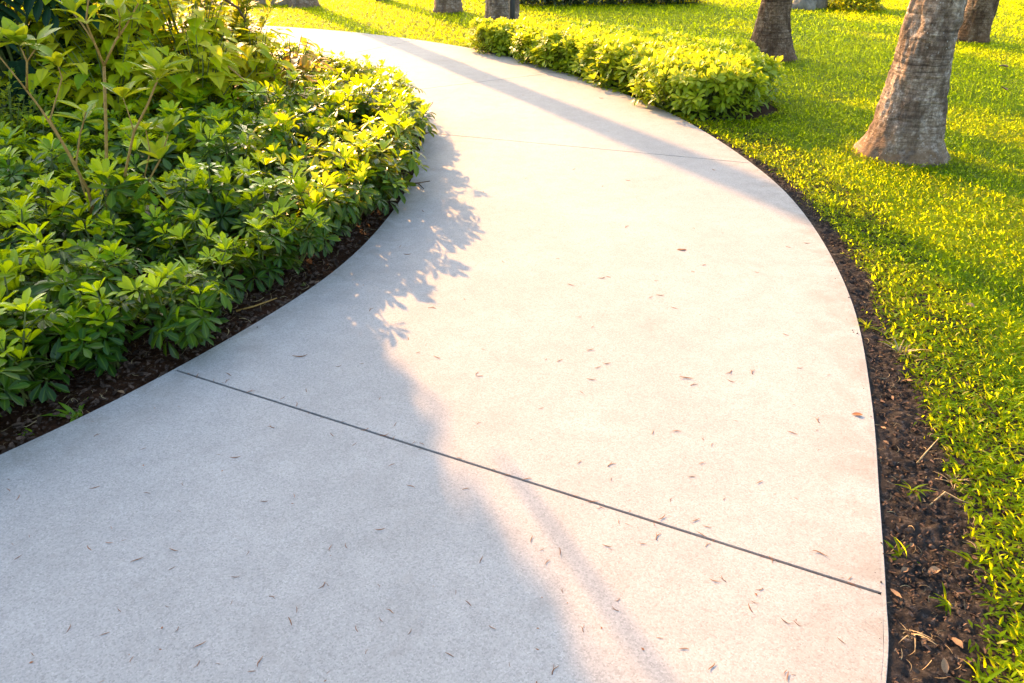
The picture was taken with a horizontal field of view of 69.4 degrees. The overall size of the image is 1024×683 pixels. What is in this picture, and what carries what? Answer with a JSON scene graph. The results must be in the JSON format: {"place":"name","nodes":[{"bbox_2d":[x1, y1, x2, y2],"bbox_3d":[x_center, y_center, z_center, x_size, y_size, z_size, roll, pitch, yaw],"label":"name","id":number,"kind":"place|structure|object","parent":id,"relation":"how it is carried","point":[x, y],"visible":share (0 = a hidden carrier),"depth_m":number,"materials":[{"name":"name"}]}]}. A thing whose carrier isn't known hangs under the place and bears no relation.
{"place":"outdoors","nodes":[
{"label":"outdoors","id":0,"kind":"place"},
{"bbox_2d":[0,21,888,682],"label":"path","id":1,"kind":"structure","parent":0,"point":[552,193],"depth_m":2.52,"materials":[{"name":"concrete"}]},
{"bbox_2d":[5,0,1023,682],"bbox_3d":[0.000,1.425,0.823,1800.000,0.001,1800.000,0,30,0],"label":"ground","id":2,"kind":"structure","parent":0,"point":[843,158],"depth_m":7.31,"materials":[{"name":"green plant"}]},
{"bbox_2d":[0,73,420,453],"bbox_3d":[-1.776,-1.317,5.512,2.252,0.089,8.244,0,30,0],"label":"mulch","id":3,"kind":"object","parent":2,"relation":"on","point":[96,401],"visible":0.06,"depth_m":3.15,"materials":[{"name":"wood"}]},
{"bbox_2d":[0,351,30,416],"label":"umbrella shrub","id":4,"kind":"object","parent":3,"relation":"on","point":[5,403],"visible":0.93,"depth_m":2.57,"materials":[{"name":"green plant"}]},
{"bbox_2d":[0,125,48,198],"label":"umbrella shrub","id":5,"kind":"object","parent":3,"relation":"on","point":[32,151],"visible":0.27,"depth_m":4.61,"materials":[{"name":"green plant"}]},
{"bbox_2d":[0,182,57,234],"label":"umbrella shrub","id":6,"kind":"object","parent":3,"relation":"on","point":[36,188],"visible":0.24,"depth_m":3.97,"materials":[{"name":"green plant"}]},
{"bbox_2d":[0,67,69,144],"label":"shrub","id":7,"kind":"object","parent":3,"relation":"on","point":[4,113],"visible":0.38,"depth_m":5.20,"materials":[{"name":"green plant"}]},
{"bbox_2d":[5,110,73,173],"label":"umbrella shrub","id":8,"kind":"object","parent":3,"relation":"on","point":[60,127],"visible":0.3,"depth_m":4.89,"materials":[{"name":"green plant"}]},
{"bbox_2d":[0,287,82,406],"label":"umbrella shrub","id":9,"kind":"object","parent":3,"relation":"on","point":[15,355],"visible":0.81,"depth_m":2.73,"materials":[{"name":"green plant"}]},
{"bbox_2d":[0,253,86,380],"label":"umbrella shrub","id":10,"kind":"object","parent":3,"relation":"on","point":[47,263],"visible":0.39,"depth_m":2.89,"materials":[{"name":"green plant"}]},
{"bbox_2d":[2,171,85,250],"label":"umbrella shrub","id":11,"kind":"object","parent":3,"relation":"on","point":[48,184],"visible":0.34,"depth_m":3.91,"materials":[{"name":"green plant"}]},
{"bbox_2d":[0,132,88,215],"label":"umbrella shrub","id":12,"kind":"object","parent":3,"relation":"on","point":[29,168],"visible":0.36,"depth_m":4.30,"materials":[{"name":"green plant"}]},
{"bbox_2d":[1,221,89,319],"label":"umbrella shrub","id":13,"kind":"object","parent":3,"relation":"on","point":[35,230],"visible":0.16,"depth_m":3.25,"materials":[{"name":"green plant"}]},
{"bbox_2d":[0,185,91,281],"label":"umbrella shrub","id":14,"kind":"object","parent":3,"relation":"on","point":[26,213],"visible":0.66,"depth_m":3.59,"materials":[{"name":"green plant"}]},
{"bbox_2d":[1,1,99,78],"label":"vine plant","id":15,"kind":"object","parent":3,"relation":"on","point":[37,27],"visible":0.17,"depth_m":6.03,"materials":[{"name":"green plant"}]},
{"bbox_2d":[0,0,114,138],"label":"philodendron","id":16,"kind":"object","parent":3,"relation":"on","point":[10,61],"visible":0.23,"depth_m":5.54,"materials":[{"name":"green plant"}]},
{"bbox_2d":[28,82,95,136],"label":"umbrella shrub","id":17,"kind":"object","parent":3,"relation":"on","point":[59,104],"visible":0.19,"depth_m":5.52,"materials":[{"name":"green plant"}]},
{"bbox_2d":[0,234,126,344],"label":"umbrella shrub","id":18,"kind":"object","parent":3,"relation":"on","point":[13,279],"visible":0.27,"depth_m":3.06,"materials":[{"name":"green plant"}]},
{"bbox_2d":[23,170,110,232],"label":"umbrella shrub","id":19,"kind":"object","parent":3,"relation":"on","point":[73,176],"visible":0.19,"depth_m":4.27,"materials":[{"name":"green plant"}]},
{"bbox_2d":[39,126,102,182],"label":"umbrella shrub","id":20,"kind":"object","parent":3,"relation":"on","point":[75,134],"visible":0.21,"depth_m":4.83,"materials":[{"name":"green plant"}]},
{"bbox_2d":[37,148,116,199],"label":"umbrella shrub","id":21,"kind":"object","parent":3,"relation":"on","point":[86,158],"visible":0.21,"depth_m":4.56,"materials":[{"name":"green plant"}]},
{"bbox_2d":[25,30,162,123],"bbox_3d":[-3.162,-1.934,5.717,0.963,0.900,0.822,-7,31,-12],"label":"vine plant","id":22,"kind":"object","parent":3,"relation":"on","point":[79,89],"visible":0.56,"depth_m":5.57,"materials":[{"name":"green plant"}]},
{"bbox_2d":[68,107,120,159],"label":"umbrella shrub","id":23,"kind":"object","parent":3,"relation":"on","point":[93,115],"visible":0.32,"depth_m":5.22,"materials":[{"name":"green plant"}]},
{"bbox_2d":[0,0,189,239],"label":"sapling","id":24,"kind":"object","parent":3,"relation":"on","point":[157,68],"visible":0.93,"depth_m":3.55,"materials":[{"name":"green plant"}]},
{"bbox_2d":[47,277,144,376],"bbox_3d":[-1.674,-0.068,2.973,0.328,0.412,0.462,7,31,12],"label":"umbrella shrub","id":25,"kind":"object","parent":3,"relation":"on","point":[88,340],"visible":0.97,"depth_m":2.90,"materials":[{"name":"green plant"}]},
{"bbox_2d":[67,123,127,166],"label":"umbrella shrub","id":26,"kind":"object","parent":3,"relation":"on","point":[99,127],"visible":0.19,"depth_m":5.01,"materials":[{"name":"green plant"}]},
{"bbox_2d":[34,0,173,117],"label":"vine plant","id":27,"kind":"object","parent":3,"relation":"on","point":[107,28],"visible":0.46,"depth_m":5.84,"materials":[{"name":"green plant"}]},
{"bbox_2d":[50,158,165,263],"bbox_3d":[-2.108,-0.671,3.852,0.570,0.582,0.580,-17,34,-27],"label":"umbrella shrub","id":28,"kind":"object","parent":3,"relation":"on","point":[131,184],"visible":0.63,"depth_m":3.73,"materials":[{"name":"green plant"}]},
{"bbox_2d":[64,210,151,282],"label":"umbrella shrub","id":29,"kind":"object","parent":3,"relation":"on","point":[98,233],"visible":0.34,"depth_m":3.55,"materials":[{"name":"green plant"}]},
{"bbox_2d":[77,152,159,211],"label":"umbrella shrub","id":30,"kind":"object","parent":3,"relation":"on","point":[124,159],"visible":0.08,"depth_m":4.51,"materials":[{"name":"green plant"}]},
{"bbox_2d":[71,239,179,324],"bbox_3d":[-1.697,-0.276,3.340,0.404,0.406,0.397,7,31,12],"label":"umbrella shrub","id":31,"kind":"object","parent":3,"relation":"on","point":[107,256],"visible":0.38,"depth_m":3.23,"materials":[{"name":"green plant"}]},
{"bbox_2d":[90,115,171,175],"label":"umbrella shrub","id":32,"kind":"object","parent":3,"relation":"on","point":[121,133],"visible":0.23,"depth_m":4.92,"materials":[{"name":"green plant"}]},
{"bbox_2d":[51,0,215,119],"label":"vine covered tree","id":33,"kind":"object","parent":3,"relation":"on","point":[169,19],"visible":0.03,"depth_m":6.28,"materials":[{"name":"green plant"}]},
{"bbox_2d":[108,118,194,199],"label":"umbrella shrub","id":34,"kind":"object","parent":3,"relation":"on","point":[166,163],"visible":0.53,"depth_m":4.67,"materials":[{"name":"green plant"}]},
{"bbox_2d":[118,84,201,133],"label":"umbrella shrub","id":35,"kind":"object","parent":3,"relation":"on","point":[153,104],"visible":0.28,"depth_m":5.71,"materials":[{"name":"green plant"}]},
{"bbox_2d":[123,197,216,260],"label":"umbrella shrub","id":36,"kind":"object","parent":3,"relation":"on","point":[144,237],"visible":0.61,"depth_m":3.71,"materials":[{"name":"green plant"}]},
{"bbox_2d":[108,256,235,358],"bbox_3d":[-1.415,-0.152,3.121,0.433,0.411,0.470,5,30,9],"label":"umbrella shrub","id":37,"kind":"object","parent":3,"relation":"on","point":[190,324],"visible":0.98,"depth_m":3.05,"materials":[{"name":"green plant"}]},
{"bbox_2d":[101,0,246,94],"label":"vine plant","id":38,"kind":"object","parent":3,"relation":"on","point":[200,28],"visible":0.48,"depth_m":6.04,"materials":[{"name":"green plant"}]},
{"bbox_2d":[137,99,213,167],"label":"umbrella shrub","id":39,"kind":"object","parent":3,"relation":"on","point":[179,130],"visible":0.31,"depth_m":4.95,"materials":[{"name":"green plant"}]},
{"bbox_2d":[122,25,258,108],"bbox_3d":[-2.569,-2.059,5.978,1.008,0.855,0.947,-10,32,-17],"label":"vine plant","id":40,"kind":"object","parent":3,"relation":"on","point":[200,72],"visible":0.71,"depth_m":5.71,"materials":[{"name":"green plant"}]},
{"bbox_2d":[147,208,244,283],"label":"umbrella shrub","id":41,"kind":"object","parent":3,"relation":"on","point":[201,240],"visible":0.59,"depth_m":3.56,"materials":[{"name":"green plant"}]},
{"bbox_2d":[156,157,239,200],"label":"umbrella shrub","id":42,"kind":"object","parent":3,"relation":"on","point":[164,175],"visible":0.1,"depth_m":4.47,"materials":[{"name":"green plant"}]},
{"bbox_2d":[156,151,249,237],"bbox_3d":[-1.689,-0.775,4.074,0.429,0.539,0.605,-21,36,-32],"label":"umbrella shrub","id":43,"kind":"object","parent":3,"relation":"on","point":[220,214],"visible":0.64,"depth_m":3.97,"materials":[{"name":"green plant"}]},
{"bbox_2d":[164,231,250,315],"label":"umbrella shrub","id":44,"kind":"object","parent":3,"relation":"on","point":[181,273],"visible":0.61,"depth_m":3.35,"materials":[{"name":"green plant"}]},
{"bbox_2d":[164,0,284,106],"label":"fine leaved shrub","id":45,"kind":"object","parent":3,"relation":"on","point":[239,21],"visible":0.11,"depth_m":6.75,"materials":[{"name":"green plant"}]},
{"bbox_2d":[186,106,262,161],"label":"umbrella shrub","id":46,"kind":"object","parent":3,"relation":"on","point":[210,112],"visible":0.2,"depth_m":5.20,"materials":[{"name":"green plant"}]},
{"bbox_2d":[182,120,282,192],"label":"umbrella shrub","id":47,"kind":"object","parent":3,"relation":"on","point":[211,150],"visible":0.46,"depth_m":4.64,"materials":[{"name":"green plant"}]},
{"bbox_2d":[221,80,293,127],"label":"umbrella shrub","id":48,"kind":"object","parent":3,"relation":"on","point":[252,105],"visible":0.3,"depth_m":5.63,"materials":[{"name":"green plant"}]},
{"bbox_2d":[212,166,304,251],"bbox_3d":[-1.431,-0.740,4.102,0.513,0.450,0.503,20,36,31],"label":"umbrella shrub","id":49,"kind":"object","parent":3,"relation":"on","point":[255,202],"visible":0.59,"depth_m":4.00,"materials":[{"name":"green plant"}]},
{"bbox_2d":[229,142,289,192],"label":"umbrella shrub","id":50,"kind":"object","parent":3,"relation":"on","point":[273,146],"visible":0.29,"depth_m":4.65,"materials":[{"name":"green plant"}]},
{"bbox_2d":[226,27,295,88],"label":"vine plant","id":51,"kind":"object","parent":3,"relation":"on","point":[263,61],"visible":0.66,"depth_m":6.41,"materials":[{"name":"green plant"}]},
{"bbox_2d":[219,152,306,213],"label":"umbrella shrub","id":52,"kind":"object","parent":3,"relation":"on","point":[260,158],"visible":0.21,"depth_m":4.42,"materials":[{"name":"green plant"}]},
{"bbox_2d":[224,216,304,292],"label":"umbrella shrub","id":53,"kind":"object","parent":3,"relation":"on","point":[257,267],"visible":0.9,"depth_m":3.58,"materials":[{"name":"green plant"}]},
{"bbox_2d":[237,103,301,149],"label":"umbrella shrub","id":54,"kind":"object","parent":3,"relation":"on","point":[266,113],"visible":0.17,"depth_m":5.36,"materials":[{"name":"green plant"}]},
{"bbox_2d":[244,112,319,176],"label":"umbrella shrub","id":55,"kind":"object","parent":3,"relation":"on","point":[271,125],"visible":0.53,"depth_m":4.85,"materials":[{"name":"green plant"}]},
{"bbox_2d":[255,70,314,129],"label":"umbrella shrub","id":56,"kind":"object","parent":3,"relation":"on","point":[294,93],"visible":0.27,"depth_m":6.04,"materials":[{"name":"green plant"}]},
{"bbox_2d":[242,195,340,271],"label":"umbrella shrub","id":57,"kind":"object","parent":3,"relation":"on","point":[312,245],"visible":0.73,"depth_m":3.74,"materials":[{"name":"green plant"}]},
{"bbox_2d":[258,35,333,89],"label":"shrub","id":58,"kind":"object","parent":3,"relation":"on","point":[300,60],"visible":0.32,"depth_m":6.96,"materials":[{"name":"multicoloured plant"}]},
{"bbox_2d":[280,152,336,197],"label":"umbrella shrub","id":59,"kind":"object","parent":3,"relation":"on","point":[308,174],"visible":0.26,"depth_m":4.55,"materials":[{"name":"green plant"}]},
{"bbox_2d":[291,104,343,160],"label":"umbrella shrub","id":60,"kind":"object","parent":3,"relation":"on","point":[311,125],"visible":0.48,"depth_m":5.39,"materials":[{"name":"green plant"}]},
{"bbox_2d":[275,163,360,247],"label":"umbrella shrub","id":61,"kind":"object","parent":3,"relation":"on","point":[318,196],"visible":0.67,"depth_m":3.94,"materials":[{"name":"green plant"}]},
{"bbox_2d":[297,80,349,122],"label":"umbrella shrub","id":62,"kind":"object","parent":3,"relation":"on","point":[308,99],"visible":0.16,"depth_m":5.88,"materials":[{"name":"green plant"}]},
{"bbox_2d":[297,128,351,174],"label":"umbrella shrub","id":63,"kind":"object","parent":3,"relation":"on","point":[312,144],"visible":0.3,"depth_m":4.98,"materials":[{"name":"green plant"}]},
{"bbox_2d":[306,83,366,136],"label":"umbrella shrub","id":64,"kind":"object","parent":3,"relation":"on","point":[333,109],"visible":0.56,"depth_m":5.67,"materials":[{"name":"green plant"}]},
{"bbox_2d":[317,119,360,166],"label":"umbrella shrub","id":65,"kind":"object","parent":3,"relation":"on","point":[338,128],"visible":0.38,"depth_m":5.29,"materials":[{"name":"green plant"}]},
{"bbox_2d":[308,157,387,231],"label":"umbrella shrub","id":66,"kind":"object","parent":3,"relation":"on","point":[364,194],"visible":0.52,"depth_m":4.24,"materials":[{"name":"green plant"}]},
{"bbox_2d":[318,71,383,117],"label":"umbrella shrub","id":67,"kind":"object","parent":3,"relation":"on","point":[369,82],"visible":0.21,"depth_m":6.20,"materials":[{"name":"green plant"}]},
{"bbox_2d":[329,78,381,131],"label":"umbrella shrub","id":68,"kind":"object","parent":3,"relation":"on","point":[363,107],"visible":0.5,"depth_m":5.92,"materials":[{"name":"green plant"}]},
{"bbox_2d":[310,138,409,215],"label":"umbrella shrub","id":69,"kind":"object","parent":3,"relation":"on","point":[379,169],"visible":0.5,"depth_m":4.49,"materials":[{"name":"green plant"}]},
{"bbox_2d":[328,124,428,198],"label":"umbrella shrub","id":70,"kind":"object","parent":3,"relation":"on","point":[408,158],"visible":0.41,"depth_m":4.69,"materials":[{"name":"green plant"}]},
{"bbox_2d":[352,114,425,165],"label":"umbrella shrub","id":71,"kind":"object","parent":3,"relation":"on","point":[389,121],"visible":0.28,"depth_m":4.93,"materials":[{"name":"green plant"}]},
{"bbox_2d":[354,110,423,164],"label":"umbrella shrub","id":72,"kind":"object","parent":3,"relation":"on","point":[403,118],"visible":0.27,"depth_m":5.22,"materials":[{"name":"green plant"}]},
{"bbox_2d":[365,66,425,97],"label":"umbrella shrub","id":73,"kind":"object","parent":3,"relation":"on","point":[380,88],"visible":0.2,"depth_m":6.56,"materials":[{"name":"green plant"}]},
{"bbox_2d":[362,99,437,151],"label":"umbrella shrub","id":74,"kind":"object","parent":3,"relation":"on","point":[424,109],"visible":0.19,"depth_m":5.48,"materials":[{"name":"green plant"}]},
{"bbox_2d":[365,87,435,142],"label":"umbrella shrub","id":75,"kind":"object","parent":3,"relation":"on","point":[386,102],"visible":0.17,"depth_m":5.76,"materials":[{"name":"green plant"}]},
{"bbox_2d":[379,82,435,120],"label":"umbrella shrub","id":76,"kind":"object","parent":3,"relation":"on","point":[418,102],"visible":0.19,"depth_m":6.03,"materials":[{"name":"green plant"}]},
{"bbox_2d":[432,0,463,14],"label":"palm tree","id":77,"kind":"object","parent":2,"relation":"on","point":[446,6],"visible":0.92,"depth_m":13.87,"materials":[{"name":"grey plant"}]},
{"bbox_2d":[484,0,519,19],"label":"palm tree","id":78,"kind":"object","parent":2,"relation":"on","point":[495,9],"visible":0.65,"depth_m":12.33,"materials":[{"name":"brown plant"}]},
{"bbox_2d":[467,47,790,125],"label":"hedge soil","id":79,"kind":"structure","parent":2,"relation":"on","point":[765,111],"depth_m":7.06,"materials":[{"name":"brown soil"}]},
{"bbox_2d":[461,16,500,51],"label":"golden shrub","id":80,"kind":"object","parent":79,"relation":"on","point":[474,23],"visible":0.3,"depth_m":9.88,"materials":[{"name":"green plant"}]},
{"bbox_2d":[471,21,509,53],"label":"golden shrub","id":81,"kind":"object","parent":79,"relation":"on","point":[487,32],"visible":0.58,"depth_m":9.68,"materials":[{"name":"green plant"}]},
{"bbox_2d":[487,19,523,56],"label":"golden shrub","id":82,"kind":"object","parent":79,"relation":"on","point":[504,28],"visible":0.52,"depth_m":9.57,"materials":[{"name":"green plant"}]},
{"bbox_2d":[510,25,551,63],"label":"golden shrub","id":83,"kind":"object","parent":79,"relation":"on","point":[521,31],"visible":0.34,"depth_m":9.15,"materials":[{"name":"green plant"}]},
{"bbox_2d":[528,27,580,70],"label":"golden shrub","id":84,"kind":"object","parent":79,"relation":"on","point":[540,51],"visible":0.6,"depth_m":8.68,"materials":[{"name":"green plant"}]},
{"bbox_2d":[548,32,586,73],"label":"golden shrub","id":85,"kind":"object","parent":79,"relation":"on","point":[567,48],"visible":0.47,"depth_m":8.52,"materials":[{"name":"green plant"}]},
{"bbox_2d":[561,30,603,78],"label":"golden shrub","id":86,"kind":"object","parent":79,"relation":"on","point":[583,38],"visible":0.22,"depth_m":8.33,"materials":[{"name":"green plant"}]},
{"bbox_2d":[572,34,622,82],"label":"golden shrub","id":87,"kind":"object","parent":79,"relation":"on","point":[584,54],"visible":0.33,"depth_m":8.09,"materials":[{"name":"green plant"}]},
{"bbox_2d":[585,33,649,94],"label":"golden shrub","id":88,"kind":"object","parent":79,"relation":"on","point":[618,50],"visible":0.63,"depth_m":7.71,"materials":[{"name":"green plant"}]},
{"bbox_2d":[613,42,665,94],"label":"golden shrub","id":89,"kind":"object","parent":79,"relation":"on","point":[640,52],"visible":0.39,"depth_m":7.44,"materials":[{"name":"green plant"}]},
{"bbox_2d":[627,48,692,109],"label":"golden shrub","id":90,"kind":"object","parent":79,"relation":"on","point":[661,57],"visible":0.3,"depth_m":7.05,"materials":[{"name":"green plant"}]},
{"bbox_2d":[634,56,707,117],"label":"golden shrub","id":91,"kind":"object","parent":79,"relation":"on","point":[665,72],"visible":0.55,"depth_m":6.79,"materials":[{"name":"green plant"}]},
{"bbox_2d":[662,56,741,120],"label":"golden shrub","id":92,"kind":"object","parent":79,"relation":"on","point":[708,73],"visible":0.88,"depth_m":6.58,"materials":[{"name":"green plant"}]},
{"bbox_2d":[698,55,769,121],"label":"golden shrub","id":93,"kind":"object","parent":79,"relation":"on","point":[742,75],"visible":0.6,"depth_m":6.64,"materials":[{"name":"green plant"}]},
{"bbox_2d":[710,39,767,85],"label":"golden shrub","id":94,"kind":"object","parent":79,"relation":"on","point":[742,48],"visible":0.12,"depth_m":7.44,"materials":[{"name":"green plant"}]},
{"bbox_2d":[733,51,789,111],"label":"golden shrub","id":95,"kind":"object","parent":79,"relation":"on","point":[768,65],"visible":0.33,"depth_m":7.00,"materials":[{"name":"green plant"}]},
{"bbox_2d":[750,0,798,64],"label":"palm tree","id":96,"kind":"object","parent":2,"relation":"on","point":[771,34],"visible":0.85,"depth_m":9.30,"materials":[{"name":"brown plant"}]},
{"bbox_2d":[671,111,1023,682],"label":"soil strip","id":97,"kind":"object","parent":2,"relation":"on","point":[897,665],"visible":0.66,"depth_m":2.36,"materials":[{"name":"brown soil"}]},
{"bbox_2d":[826,0,889,12],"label":"shrub","id":98,"kind":"object","parent":2,"relation":"on","point":[856,4],"visible":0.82,"depth_m":14.30,"materials":[{"name":"green plant"}]},
{"bbox_2d":[851,0,967,170],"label":"palm tree","id":99,"kind":"object","parent":2,"relation":"on","point":[908,124],"visible":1,"depth_m":5.41,"materials":[{"name":"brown plant"}]},
{"bbox_2d":[956,0,999,44],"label":"palm tree","id":100,"kind":"object","parent":2,"relation":"on","point":[979,16],"visible":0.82,"depth_m":10.62,"materials":[{"name":"brown plant"}]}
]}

